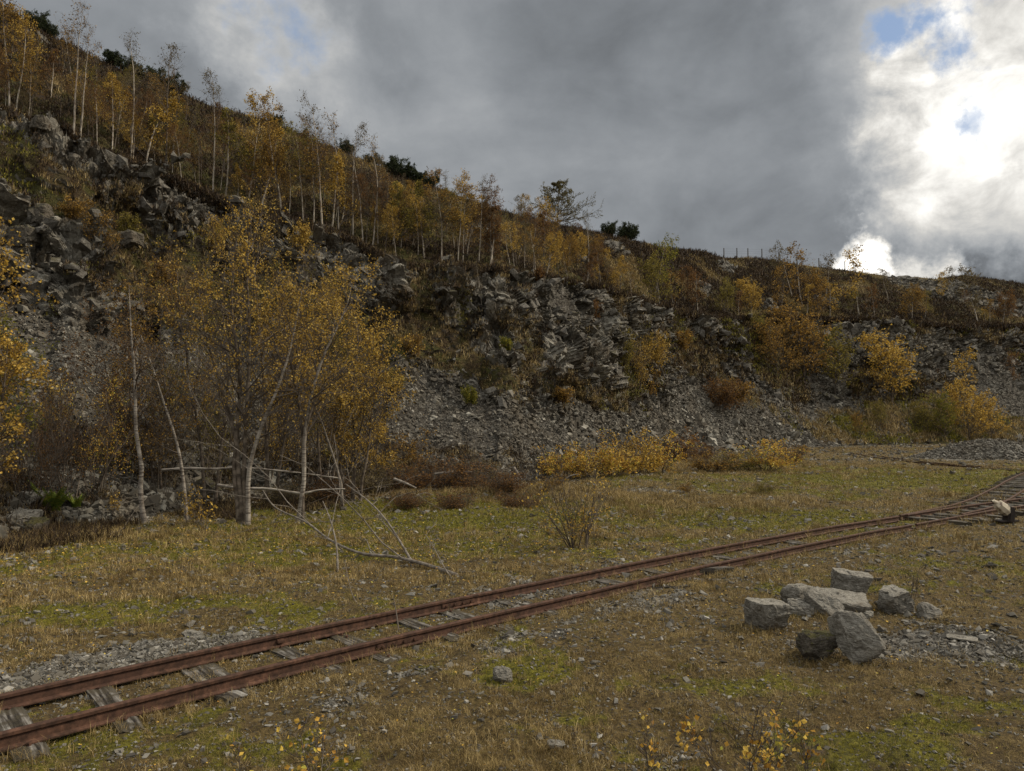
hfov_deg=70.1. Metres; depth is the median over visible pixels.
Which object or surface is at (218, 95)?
birch tree
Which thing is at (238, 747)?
birch sapling
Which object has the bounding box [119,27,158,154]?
birch tree
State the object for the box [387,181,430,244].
birch tree
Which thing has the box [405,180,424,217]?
birch tree
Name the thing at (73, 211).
shrub
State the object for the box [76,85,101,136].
birch tree
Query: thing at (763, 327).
birch tree
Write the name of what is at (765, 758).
birch sapling
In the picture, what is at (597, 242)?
birch tree
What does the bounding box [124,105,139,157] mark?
birch tree
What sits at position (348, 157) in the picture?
birch tree
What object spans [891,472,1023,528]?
railway points
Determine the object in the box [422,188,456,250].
birch tree
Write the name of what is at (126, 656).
gravel
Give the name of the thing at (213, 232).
shrub
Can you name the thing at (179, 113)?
birch tree
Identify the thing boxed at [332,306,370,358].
undergrowth bush
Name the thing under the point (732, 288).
birch tree
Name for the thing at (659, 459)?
shrub
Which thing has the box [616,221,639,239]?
pine bush
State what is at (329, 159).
birch tree
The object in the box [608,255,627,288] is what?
birch tree
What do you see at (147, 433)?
birch tree
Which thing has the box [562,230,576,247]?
birch tree
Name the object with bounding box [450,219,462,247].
birch tree
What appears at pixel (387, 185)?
birch tree
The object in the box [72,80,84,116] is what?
birch tree
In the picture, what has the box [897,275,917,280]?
boulder
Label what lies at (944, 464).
railway siding
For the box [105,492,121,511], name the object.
sapling
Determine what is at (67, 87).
birch tree
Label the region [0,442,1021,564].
fallen stones
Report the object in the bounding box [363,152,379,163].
gorse bush
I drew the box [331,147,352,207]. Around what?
birch tree
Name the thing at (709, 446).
shrub
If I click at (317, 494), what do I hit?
heather mound
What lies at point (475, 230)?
birch tree
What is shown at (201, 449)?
birch tree
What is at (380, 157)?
birch tree
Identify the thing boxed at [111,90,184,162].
birch tree
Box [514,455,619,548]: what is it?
shrub
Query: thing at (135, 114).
birch tree
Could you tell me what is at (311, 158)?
birch tree
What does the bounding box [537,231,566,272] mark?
birch tree
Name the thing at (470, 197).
birch tree
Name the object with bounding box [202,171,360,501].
birch tree
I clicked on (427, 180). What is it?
gorse bush
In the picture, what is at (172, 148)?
birch tree
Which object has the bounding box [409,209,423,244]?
birch tree
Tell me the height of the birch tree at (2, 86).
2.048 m
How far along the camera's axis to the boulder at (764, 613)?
5.69 m
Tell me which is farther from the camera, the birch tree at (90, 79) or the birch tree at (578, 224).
the birch tree at (578, 224)
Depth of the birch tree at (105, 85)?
33.08 m
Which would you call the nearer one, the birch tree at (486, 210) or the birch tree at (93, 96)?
the birch tree at (93, 96)
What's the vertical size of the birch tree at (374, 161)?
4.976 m
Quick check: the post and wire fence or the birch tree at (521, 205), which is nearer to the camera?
the birch tree at (521, 205)
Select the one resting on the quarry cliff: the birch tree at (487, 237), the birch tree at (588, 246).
the birch tree at (588, 246)
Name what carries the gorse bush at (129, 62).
on the hillside
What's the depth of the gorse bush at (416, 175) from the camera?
43.43 m
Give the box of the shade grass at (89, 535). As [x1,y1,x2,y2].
[0,418,539,553]
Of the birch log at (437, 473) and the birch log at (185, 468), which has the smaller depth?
the birch log at (185, 468)
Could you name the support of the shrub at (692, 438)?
on the ground at (720, 650)
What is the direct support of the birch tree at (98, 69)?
on the hillside
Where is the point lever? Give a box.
[991,500,1019,522]
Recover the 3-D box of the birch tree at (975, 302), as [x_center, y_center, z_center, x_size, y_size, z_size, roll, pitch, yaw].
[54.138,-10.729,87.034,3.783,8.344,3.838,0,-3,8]
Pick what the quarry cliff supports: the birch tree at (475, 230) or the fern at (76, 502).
the fern at (76, 502)
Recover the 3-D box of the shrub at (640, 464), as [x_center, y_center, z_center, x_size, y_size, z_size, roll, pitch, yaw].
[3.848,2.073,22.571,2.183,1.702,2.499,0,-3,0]
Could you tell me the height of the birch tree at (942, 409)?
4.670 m
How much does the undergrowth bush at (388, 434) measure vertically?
3.543 m
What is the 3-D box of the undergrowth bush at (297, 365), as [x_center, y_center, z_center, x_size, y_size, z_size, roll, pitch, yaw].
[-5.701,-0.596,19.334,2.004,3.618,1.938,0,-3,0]
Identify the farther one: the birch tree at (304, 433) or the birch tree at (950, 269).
the birch tree at (950, 269)
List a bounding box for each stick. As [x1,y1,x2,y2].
[393,596,398,631]
[643,585,691,588]
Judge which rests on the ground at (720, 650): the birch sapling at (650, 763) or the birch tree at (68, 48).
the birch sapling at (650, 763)
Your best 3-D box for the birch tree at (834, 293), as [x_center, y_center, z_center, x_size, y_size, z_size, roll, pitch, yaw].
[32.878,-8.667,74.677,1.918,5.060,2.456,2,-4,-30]
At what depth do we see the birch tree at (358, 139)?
30.31 m
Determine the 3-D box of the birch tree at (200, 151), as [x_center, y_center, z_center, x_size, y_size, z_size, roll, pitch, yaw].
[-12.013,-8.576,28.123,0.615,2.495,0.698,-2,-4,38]
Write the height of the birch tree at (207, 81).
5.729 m
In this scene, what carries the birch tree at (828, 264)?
on the hillside
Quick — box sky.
[3,0,1023,283]
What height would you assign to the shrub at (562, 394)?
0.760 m
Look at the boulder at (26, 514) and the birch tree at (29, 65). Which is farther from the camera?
the birch tree at (29, 65)
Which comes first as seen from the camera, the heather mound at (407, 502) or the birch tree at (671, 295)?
the heather mound at (407, 502)
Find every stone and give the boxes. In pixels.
[181,629,202,638]
[492,665,512,681]
[547,739,564,748]
[864,611,873,619]
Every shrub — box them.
[57,190,95,219]
[79,206,123,246]
[113,211,142,232]
[143,254,184,287]
[198,214,232,261]
[286,220,314,250]
[382,366,406,390]
[394,332,425,355]
[460,384,479,405]
[499,336,512,350]
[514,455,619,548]
[528,450,567,476]
[533,441,592,479]
[534,267,545,280]
[541,474,569,485]
[553,385,575,404]
[561,439,632,477]
[565,427,641,476]
[591,297,603,321]
[608,425,673,473]
[617,326,638,372]
[629,332,660,397]
[630,430,701,472]
[641,359,660,400]
[644,329,673,367]
[652,424,706,460]
[672,328,696,349]
[676,482,697,492]
[685,447,742,472]
[688,442,722,459]
[702,377,744,413]
[709,449,774,471]
[713,376,755,404]
[727,438,810,471]
[752,478,781,492]
[770,439,812,462]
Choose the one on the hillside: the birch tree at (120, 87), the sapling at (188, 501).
the birch tree at (120, 87)
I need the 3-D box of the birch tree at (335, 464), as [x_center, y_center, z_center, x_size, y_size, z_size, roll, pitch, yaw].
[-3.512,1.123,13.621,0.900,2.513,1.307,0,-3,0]
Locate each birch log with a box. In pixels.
[161,466,337,478]
[217,483,344,493]
[393,477,415,488]
[434,471,471,474]
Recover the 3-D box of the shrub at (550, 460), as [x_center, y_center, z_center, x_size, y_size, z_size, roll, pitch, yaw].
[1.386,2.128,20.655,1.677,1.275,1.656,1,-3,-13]
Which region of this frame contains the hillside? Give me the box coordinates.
[0,13,1023,323]
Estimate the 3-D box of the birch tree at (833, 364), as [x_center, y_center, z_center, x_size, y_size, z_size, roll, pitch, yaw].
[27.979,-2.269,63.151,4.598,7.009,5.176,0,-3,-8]
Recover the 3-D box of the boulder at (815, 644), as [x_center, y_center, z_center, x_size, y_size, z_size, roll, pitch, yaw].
[2.120,1.805,5.096,0.323,0.229,0.247,1,-3,-18]
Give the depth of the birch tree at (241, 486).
11.78 m
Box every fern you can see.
[28,480,73,510]
[66,493,85,506]
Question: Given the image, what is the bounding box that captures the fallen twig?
[425,520,451,576]
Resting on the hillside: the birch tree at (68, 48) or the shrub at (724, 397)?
the birch tree at (68, 48)
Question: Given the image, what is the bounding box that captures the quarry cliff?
[0,110,1023,536]
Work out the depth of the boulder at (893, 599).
6.18 m
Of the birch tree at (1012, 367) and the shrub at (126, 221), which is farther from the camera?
the birch tree at (1012, 367)
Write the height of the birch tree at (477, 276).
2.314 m
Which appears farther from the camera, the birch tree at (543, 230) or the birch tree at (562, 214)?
the birch tree at (562, 214)
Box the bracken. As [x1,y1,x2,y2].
[0,416,547,560]
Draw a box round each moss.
[0,124,1023,444]
[0,451,1023,770]
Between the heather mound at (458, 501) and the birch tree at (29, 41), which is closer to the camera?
the heather mound at (458, 501)
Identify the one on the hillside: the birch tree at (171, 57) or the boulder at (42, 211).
the birch tree at (171, 57)
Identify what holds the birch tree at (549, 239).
on the quarry cliff
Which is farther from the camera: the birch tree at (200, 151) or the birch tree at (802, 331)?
the birch tree at (802, 331)
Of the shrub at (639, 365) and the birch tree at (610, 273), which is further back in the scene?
the birch tree at (610, 273)
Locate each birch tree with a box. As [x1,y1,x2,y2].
[0,0,35,104]
[0,3,54,108]
[0,14,12,64]
[0,43,15,84]
[0,62,16,105]
[0,216,68,495]
[0,305,59,460]
[14,19,40,65]
[14,83,29,112]
[16,51,45,114]
[24,48,62,92]
[25,73,39,116]
[34,26,41,68]
[38,278,193,473]
[45,0,97,133]
[51,25,76,71]
[54,73,66,121]
[64,67,82,112]
[66,65,95,125]
[68,22,103,135]
[71,65,100,127]
[72,74,116,144]
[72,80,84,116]
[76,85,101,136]
[80,98,102,138]
[84,270,224,488]
[86,268,179,523]
[89,55,106,88]
[91,70,132,149]
[98,73,114,102]
[99,86,137,130]
[100,77,125,121]
[104,311,206,518]
[108,99,120,149]
[109,77,127,117]
[109,109,124,142]
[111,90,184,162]
[114,71,131,105]
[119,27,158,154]
[119,219,269,503]
[121,66,140,89]
[121,70,136,111]
[123,114,146,155]
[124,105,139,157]
[126,97,148,153]
[134,193,349,525]
[135,111,149,140]
[137,88,155,127]
[141,126,164,162]
[142,42,193,170]
[142,91,155,117]
[145,72,177,135]
[148,114,182,164]
[151,79,165,132]
[159,121,180,172]
[163,124,192,176]
[168,113,196,151]
[170,63,184,96]
[170,101,185,135]
[176,97,192,119]
[177,127,199,176]
[179,81,192,122]
[194,131,206,177]
[196,118,210,181]
[198,68,232,189]
[202,113,222,153]
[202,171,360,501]
[206,118,245,171]
[211,102,221,124]
[212,85,226,116]
[214,105,264,194]
[218,137,233,188]
[222,256,399,522]
[226,164,247,194]
[230,86,283,197]
[233,116,243,145]
[238,98,290,208]
[238,142,263,189]
[240,167,254,202]
[246,124,299,204]
[247,147,263,180]
[251,165,279,200]
[255,137,267,201]
[257,140,298,200]
[272,254,434,501]
[276,141,302,215]
[276,245,400,496]
[278,119,330,219]
[278,135,290,162]
[290,134,304,176]
[293,126,329,222]
[294,89,331,223]
[297,114,320,154]
[297,380,346,506]
[300,180,314,212]
[310,139,341,203]
[314,155,364,228]
[315,111,351,227]
[316,151,338,212]
[319,152,351,214]
[325,161,349,219]
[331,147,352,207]
[331,165,365,221]
[333,120,369,235]
[337,171,369,234]
[339,133,368,240]
[357,135,390,244]
[357,175,381,212]
[359,186,371,241]
[367,167,386,205]
[367,183,384,217]
[369,201,381,241]
[370,155,387,223]
[370,184,388,237]
[373,153,389,181]
[376,208,398,249]
[378,179,391,245]
[378,182,420,243]
[381,173,393,202]
[383,204,404,252]
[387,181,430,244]
[397,186,422,246]
[399,180,450,257]
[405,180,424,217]
[405,183,422,242]
[407,195,429,248]
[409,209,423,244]
[415,196,438,246]
[419,166,463,260]
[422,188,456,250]
[436,187,463,246]
[439,168,454,231]
[444,184,486,259]
[445,168,482,259]
[450,195,486,255]
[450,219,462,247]
[458,192,485,243]
[470,175,505,261]
[472,258,487,309]
[473,173,491,260]
[473,195,507,253]
[476,205,507,263]
[501,207,512,264]
[501,221,525,265]
[508,222,522,258]
[511,206,519,247]
[511,208,522,265]
[513,221,532,258]
[514,193,530,232]
[517,194,533,222]
[520,229,526,270]
[520,231,529,266]
[521,206,544,254]
[522,225,544,272]
[530,217,543,269]
[531,194,562,245]
[536,210,561,267]
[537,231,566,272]
[540,218,561,258]
[543,206,563,253]
[543,231,567,273]
[550,237,571,273]
[561,234,583,266]
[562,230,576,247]
[564,231,591,266]
[574,223,583,237]
[581,210,598,277]
[581,252,598,280]
[584,232,606,263]
[590,243,607,280]
[592,246,607,265]
[593,264,600,279]
[599,247,613,265]
[601,266,618,286]
[603,260,612,281]
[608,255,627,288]
[621,260,639,291]
[633,249,681,303]
[651,233,679,294]
[665,269,680,301]
[675,264,697,291]
[681,283,695,303]
[684,270,708,309]
[710,280,737,312]
[719,276,733,296]
[733,275,765,310]
[733,290,743,314]
[743,308,773,341]
[750,312,806,379]
[762,294,842,385]
[766,257,802,312]
[767,239,795,298]
[779,241,815,302]
[794,266,838,314]
[800,284,814,312]
[804,320,863,394]
[805,285,816,310]
[819,252,839,294]
[824,278,839,310]
[840,244,867,313]
[847,289,859,313]
[853,324,925,406]
[863,281,879,314]
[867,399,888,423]
[874,266,892,296]
[897,283,928,317]
[907,400,939,433]
[921,290,932,316]
[921,389,962,439]
[933,270,947,295]
[937,373,1001,439]
[938,266,955,290]
[949,345,978,402]
[951,263,988,319]
[959,289,969,302]
[969,389,1014,437]
[981,308,989,318]
[985,298,996,318]
[990,287,1023,321]
[1000,350,1021,387]
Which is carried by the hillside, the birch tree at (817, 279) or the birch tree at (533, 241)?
the birch tree at (817, 279)
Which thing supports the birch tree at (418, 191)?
on the hillside
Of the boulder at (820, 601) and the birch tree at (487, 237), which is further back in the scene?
the birch tree at (487, 237)
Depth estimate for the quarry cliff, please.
24.69 m
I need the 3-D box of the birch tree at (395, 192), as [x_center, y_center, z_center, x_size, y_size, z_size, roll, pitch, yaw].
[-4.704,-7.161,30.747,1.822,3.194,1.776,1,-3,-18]
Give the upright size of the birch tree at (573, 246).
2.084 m
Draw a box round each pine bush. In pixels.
[600,220,618,235]
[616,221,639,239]
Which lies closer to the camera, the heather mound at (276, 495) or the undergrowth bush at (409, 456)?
the heather mound at (276, 495)
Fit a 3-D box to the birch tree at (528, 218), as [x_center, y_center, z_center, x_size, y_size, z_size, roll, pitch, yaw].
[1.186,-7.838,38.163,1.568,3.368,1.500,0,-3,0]
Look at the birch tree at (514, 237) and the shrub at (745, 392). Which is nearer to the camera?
the birch tree at (514, 237)
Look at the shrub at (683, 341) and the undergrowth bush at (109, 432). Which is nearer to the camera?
the undergrowth bush at (109, 432)
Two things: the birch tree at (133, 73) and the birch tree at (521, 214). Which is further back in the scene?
the birch tree at (521, 214)
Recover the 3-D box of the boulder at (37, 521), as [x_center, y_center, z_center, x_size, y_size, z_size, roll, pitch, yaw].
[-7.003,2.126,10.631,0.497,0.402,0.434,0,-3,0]
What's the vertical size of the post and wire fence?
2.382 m
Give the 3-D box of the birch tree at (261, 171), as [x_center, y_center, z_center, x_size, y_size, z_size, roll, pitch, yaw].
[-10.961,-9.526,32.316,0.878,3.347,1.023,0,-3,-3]
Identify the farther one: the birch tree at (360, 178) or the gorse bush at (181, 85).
the gorse bush at (181, 85)
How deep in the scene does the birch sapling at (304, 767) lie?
3.24 m
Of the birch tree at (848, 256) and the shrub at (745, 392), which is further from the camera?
the birch tree at (848, 256)
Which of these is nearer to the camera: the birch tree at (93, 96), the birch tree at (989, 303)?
the birch tree at (93, 96)
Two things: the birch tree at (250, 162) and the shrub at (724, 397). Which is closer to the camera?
the birch tree at (250, 162)
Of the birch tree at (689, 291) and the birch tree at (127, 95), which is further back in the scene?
the birch tree at (689, 291)
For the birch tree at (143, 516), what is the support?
on the ground at (720, 650)
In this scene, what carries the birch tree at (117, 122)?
on the hillside
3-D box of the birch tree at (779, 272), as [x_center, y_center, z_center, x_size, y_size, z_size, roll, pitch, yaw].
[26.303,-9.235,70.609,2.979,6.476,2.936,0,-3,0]
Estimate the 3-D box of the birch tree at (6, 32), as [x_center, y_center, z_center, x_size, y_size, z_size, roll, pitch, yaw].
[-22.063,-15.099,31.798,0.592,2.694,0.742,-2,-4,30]
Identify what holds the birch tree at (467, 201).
on the hillside
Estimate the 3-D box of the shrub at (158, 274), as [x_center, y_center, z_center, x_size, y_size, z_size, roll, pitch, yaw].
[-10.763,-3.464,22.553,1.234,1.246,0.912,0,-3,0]
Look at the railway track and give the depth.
5.08 m
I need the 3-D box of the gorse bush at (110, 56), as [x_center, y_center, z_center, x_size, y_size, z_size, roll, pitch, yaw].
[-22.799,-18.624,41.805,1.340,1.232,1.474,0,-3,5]
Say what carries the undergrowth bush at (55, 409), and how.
on the quarry cliff
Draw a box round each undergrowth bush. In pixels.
[0,399,86,508]
[7,380,81,467]
[25,368,114,500]
[28,352,85,441]
[51,369,148,495]
[79,361,165,474]
[102,386,138,435]
[127,343,208,495]
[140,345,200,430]
[149,242,209,315]
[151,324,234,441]
[169,336,246,487]
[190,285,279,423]
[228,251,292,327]
[251,320,305,486]
[267,325,337,484]
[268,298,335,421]
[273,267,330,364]
[282,321,375,483]
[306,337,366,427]
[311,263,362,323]
[320,357,425,478]
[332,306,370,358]
[359,421,408,476]
[381,426,438,469]
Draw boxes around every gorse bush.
[22,10,50,28]
[37,18,59,37]
[102,49,126,68]
[119,56,143,76]
[139,63,155,84]
[147,65,181,90]
[171,79,190,93]
[268,112,284,121]
[335,138,354,154]
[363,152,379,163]
[379,155,408,172]
[392,161,416,178]
[408,169,424,182]
[421,171,439,186]
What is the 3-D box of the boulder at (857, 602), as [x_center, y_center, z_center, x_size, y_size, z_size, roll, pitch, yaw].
[2.852,1.862,6.323,0.450,0.186,0.306,-1,-3,14]
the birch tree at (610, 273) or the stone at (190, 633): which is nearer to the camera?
the stone at (190, 633)
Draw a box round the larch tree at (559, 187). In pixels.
[517,178,603,227]
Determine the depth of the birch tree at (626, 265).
42.76 m
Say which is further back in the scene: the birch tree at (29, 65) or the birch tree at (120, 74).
the birch tree at (120, 74)
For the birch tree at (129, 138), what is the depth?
30.20 m
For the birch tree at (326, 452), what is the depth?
14.94 m
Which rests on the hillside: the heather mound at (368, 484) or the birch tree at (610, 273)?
the birch tree at (610, 273)
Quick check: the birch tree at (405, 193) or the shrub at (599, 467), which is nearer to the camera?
the shrub at (599, 467)
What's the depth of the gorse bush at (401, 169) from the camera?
43.56 m
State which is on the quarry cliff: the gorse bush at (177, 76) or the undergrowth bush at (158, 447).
the undergrowth bush at (158, 447)
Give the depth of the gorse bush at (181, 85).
44.75 m
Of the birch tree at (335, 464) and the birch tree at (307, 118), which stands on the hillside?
the birch tree at (307, 118)
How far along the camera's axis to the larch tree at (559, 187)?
48.37 m
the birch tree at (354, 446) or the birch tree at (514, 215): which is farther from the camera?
the birch tree at (514, 215)
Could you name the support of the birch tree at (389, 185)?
on the hillside
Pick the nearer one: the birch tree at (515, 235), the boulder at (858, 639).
the boulder at (858, 639)
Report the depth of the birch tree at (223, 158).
32.18 m
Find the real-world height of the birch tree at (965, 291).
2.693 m
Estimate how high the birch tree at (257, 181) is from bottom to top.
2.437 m
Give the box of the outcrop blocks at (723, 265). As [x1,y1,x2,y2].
[21,27,1023,317]
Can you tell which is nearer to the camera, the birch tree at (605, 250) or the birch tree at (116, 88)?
the birch tree at (116, 88)
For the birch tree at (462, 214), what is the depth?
30.96 m
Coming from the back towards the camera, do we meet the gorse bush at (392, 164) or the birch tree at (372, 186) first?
the gorse bush at (392, 164)
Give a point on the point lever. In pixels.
(1005, 511)
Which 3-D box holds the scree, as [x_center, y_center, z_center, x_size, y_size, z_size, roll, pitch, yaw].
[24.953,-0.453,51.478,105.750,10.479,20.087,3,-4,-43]
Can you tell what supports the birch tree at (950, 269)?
on the hillside
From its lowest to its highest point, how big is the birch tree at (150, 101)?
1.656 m
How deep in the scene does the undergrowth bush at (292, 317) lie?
21.57 m
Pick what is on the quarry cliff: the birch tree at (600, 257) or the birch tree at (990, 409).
the birch tree at (990, 409)
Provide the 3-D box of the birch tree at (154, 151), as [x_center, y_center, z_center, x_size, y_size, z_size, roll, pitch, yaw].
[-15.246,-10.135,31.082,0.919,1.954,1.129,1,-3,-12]
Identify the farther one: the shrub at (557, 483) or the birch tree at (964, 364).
the birch tree at (964, 364)
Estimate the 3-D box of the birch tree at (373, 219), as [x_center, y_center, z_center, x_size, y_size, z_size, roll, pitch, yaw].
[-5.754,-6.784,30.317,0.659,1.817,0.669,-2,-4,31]
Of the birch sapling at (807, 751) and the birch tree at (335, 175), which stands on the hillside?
the birch tree at (335, 175)
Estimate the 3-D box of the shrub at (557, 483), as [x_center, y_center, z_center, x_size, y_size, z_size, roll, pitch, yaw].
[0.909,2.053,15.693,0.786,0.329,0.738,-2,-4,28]
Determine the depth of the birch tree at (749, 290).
67.32 m
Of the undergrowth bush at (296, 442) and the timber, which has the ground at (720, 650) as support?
the timber
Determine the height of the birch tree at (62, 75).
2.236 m
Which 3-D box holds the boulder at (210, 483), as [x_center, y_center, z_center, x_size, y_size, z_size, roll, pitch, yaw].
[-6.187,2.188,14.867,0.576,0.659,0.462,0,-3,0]
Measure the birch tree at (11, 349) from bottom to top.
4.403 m
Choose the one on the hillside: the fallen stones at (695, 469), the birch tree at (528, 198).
the birch tree at (528, 198)
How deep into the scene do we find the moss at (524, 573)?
9.11 m
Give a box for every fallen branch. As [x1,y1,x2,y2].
[303,501,338,571]
[324,452,442,563]
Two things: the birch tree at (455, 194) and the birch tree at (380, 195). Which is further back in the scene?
the birch tree at (455, 194)
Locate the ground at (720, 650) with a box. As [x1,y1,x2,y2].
[0,444,1023,770]
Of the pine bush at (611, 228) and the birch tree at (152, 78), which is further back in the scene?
the pine bush at (611, 228)
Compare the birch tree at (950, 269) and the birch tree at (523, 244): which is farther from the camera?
the birch tree at (950, 269)
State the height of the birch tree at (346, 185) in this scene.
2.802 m
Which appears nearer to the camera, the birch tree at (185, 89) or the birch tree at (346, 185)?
the birch tree at (346, 185)
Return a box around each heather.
[0,1,1023,327]
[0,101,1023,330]
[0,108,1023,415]
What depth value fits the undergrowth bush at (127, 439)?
13.79 m
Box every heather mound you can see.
[252,479,306,505]
[287,470,359,501]
[335,466,401,495]
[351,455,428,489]
[379,488,434,509]
[380,462,463,489]
[393,451,496,489]
[423,486,482,509]
[440,454,517,486]
[463,467,532,494]
[493,489,547,508]
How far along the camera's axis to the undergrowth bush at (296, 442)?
16.53 m
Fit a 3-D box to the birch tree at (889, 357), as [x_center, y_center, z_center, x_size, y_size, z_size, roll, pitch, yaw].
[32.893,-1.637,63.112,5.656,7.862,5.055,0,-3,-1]
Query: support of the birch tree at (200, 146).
on the hillside
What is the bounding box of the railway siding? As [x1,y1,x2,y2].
[856,453,1023,471]
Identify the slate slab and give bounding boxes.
[946,634,977,642]
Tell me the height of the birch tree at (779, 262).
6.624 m
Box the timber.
[699,566,734,575]
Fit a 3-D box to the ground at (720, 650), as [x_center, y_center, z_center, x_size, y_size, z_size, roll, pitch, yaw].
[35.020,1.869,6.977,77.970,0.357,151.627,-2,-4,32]
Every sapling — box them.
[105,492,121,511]
[177,487,199,522]
[187,481,218,533]
[226,735,252,770]
[276,710,348,770]
[635,708,669,770]
[675,684,822,770]
[795,729,825,770]
[904,562,926,599]
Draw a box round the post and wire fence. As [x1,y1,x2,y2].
[723,248,844,267]
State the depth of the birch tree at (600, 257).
44.01 m
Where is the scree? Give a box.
[0,297,1023,539]
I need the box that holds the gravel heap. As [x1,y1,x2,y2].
[908,440,1023,460]
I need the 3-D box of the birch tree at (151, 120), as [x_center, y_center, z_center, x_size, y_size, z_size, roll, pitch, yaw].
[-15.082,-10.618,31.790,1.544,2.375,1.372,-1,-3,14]
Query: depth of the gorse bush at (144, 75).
42.28 m
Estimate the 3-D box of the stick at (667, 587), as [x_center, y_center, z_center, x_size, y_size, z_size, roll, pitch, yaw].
[1.523,1.987,7.171,0.551,0.025,0.029,1,-3,-10]
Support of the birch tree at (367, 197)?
on the hillside
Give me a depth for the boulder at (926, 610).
6.05 m
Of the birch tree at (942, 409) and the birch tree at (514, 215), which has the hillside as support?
the birch tree at (514, 215)
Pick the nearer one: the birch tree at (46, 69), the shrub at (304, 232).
the shrub at (304, 232)
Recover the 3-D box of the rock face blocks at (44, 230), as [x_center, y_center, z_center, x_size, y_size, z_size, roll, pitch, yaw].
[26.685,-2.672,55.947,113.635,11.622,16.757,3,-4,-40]
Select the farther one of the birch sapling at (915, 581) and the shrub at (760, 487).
the shrub at (760, 487)
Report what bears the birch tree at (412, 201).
on the hillside
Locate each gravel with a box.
[0,446,1023,770]
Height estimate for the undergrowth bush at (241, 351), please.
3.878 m
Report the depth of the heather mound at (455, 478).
15.96 m
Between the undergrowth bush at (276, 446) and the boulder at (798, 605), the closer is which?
the boulder at (798, 605)
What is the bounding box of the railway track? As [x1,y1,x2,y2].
[0,516,928,763]
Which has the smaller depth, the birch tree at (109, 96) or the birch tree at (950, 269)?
the birch tree at (109, 96)
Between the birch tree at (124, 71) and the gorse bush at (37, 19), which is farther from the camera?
the gorse bush at (37, 19)
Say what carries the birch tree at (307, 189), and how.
on the hillside
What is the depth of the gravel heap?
33.91 m
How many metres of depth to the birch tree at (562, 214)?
40.56 m
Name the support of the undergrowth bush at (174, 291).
on the quarry cliff
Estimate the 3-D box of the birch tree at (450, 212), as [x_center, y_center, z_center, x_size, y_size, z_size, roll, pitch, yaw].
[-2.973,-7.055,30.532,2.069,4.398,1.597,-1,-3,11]
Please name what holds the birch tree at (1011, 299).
on the hillside
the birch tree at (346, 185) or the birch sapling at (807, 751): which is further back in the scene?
the birch tree at (346, 185)
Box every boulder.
[6,224,41,247]
[6,509,42,523]
[13,490,49,503]
[21,516,49,531]
[26,203,53,225]
[29,114,52,131]
[116,230,143,248]
[194,477,222,498]
[744,597,789,630]
[780,583,812,602]
[787,598,816,615]
[795,629,837,660]
[803,587,843,616]
[816,587,871,613]
[827,610,885,664]
[830,568,873,593]
[877,584,914,614]
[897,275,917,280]
[916,602,942,620]
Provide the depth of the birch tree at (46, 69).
32.11 m
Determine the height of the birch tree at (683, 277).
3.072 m
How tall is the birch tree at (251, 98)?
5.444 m
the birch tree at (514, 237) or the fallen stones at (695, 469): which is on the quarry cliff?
the birch tree at (514, 237)
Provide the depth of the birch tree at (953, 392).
63.46 m
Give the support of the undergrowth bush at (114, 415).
on the quarry cliff
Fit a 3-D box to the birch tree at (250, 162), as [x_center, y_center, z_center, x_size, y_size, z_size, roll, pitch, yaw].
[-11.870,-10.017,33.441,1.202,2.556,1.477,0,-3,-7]
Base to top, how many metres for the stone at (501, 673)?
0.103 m
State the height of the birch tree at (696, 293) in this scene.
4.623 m
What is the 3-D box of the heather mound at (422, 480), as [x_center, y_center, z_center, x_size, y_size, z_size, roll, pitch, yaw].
[-1.893,2.086,16.100,2.083,0.892,2.263,0,-3,0]
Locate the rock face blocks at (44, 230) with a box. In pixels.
[0,108,1023,409]
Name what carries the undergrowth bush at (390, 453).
on the quarry cliff
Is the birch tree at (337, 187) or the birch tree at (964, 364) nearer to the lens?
the birch tree at (337, 187)
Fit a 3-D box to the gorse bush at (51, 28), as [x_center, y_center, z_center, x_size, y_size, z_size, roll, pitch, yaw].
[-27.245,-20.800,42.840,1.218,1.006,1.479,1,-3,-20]
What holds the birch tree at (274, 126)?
on the hillside
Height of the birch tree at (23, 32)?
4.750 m

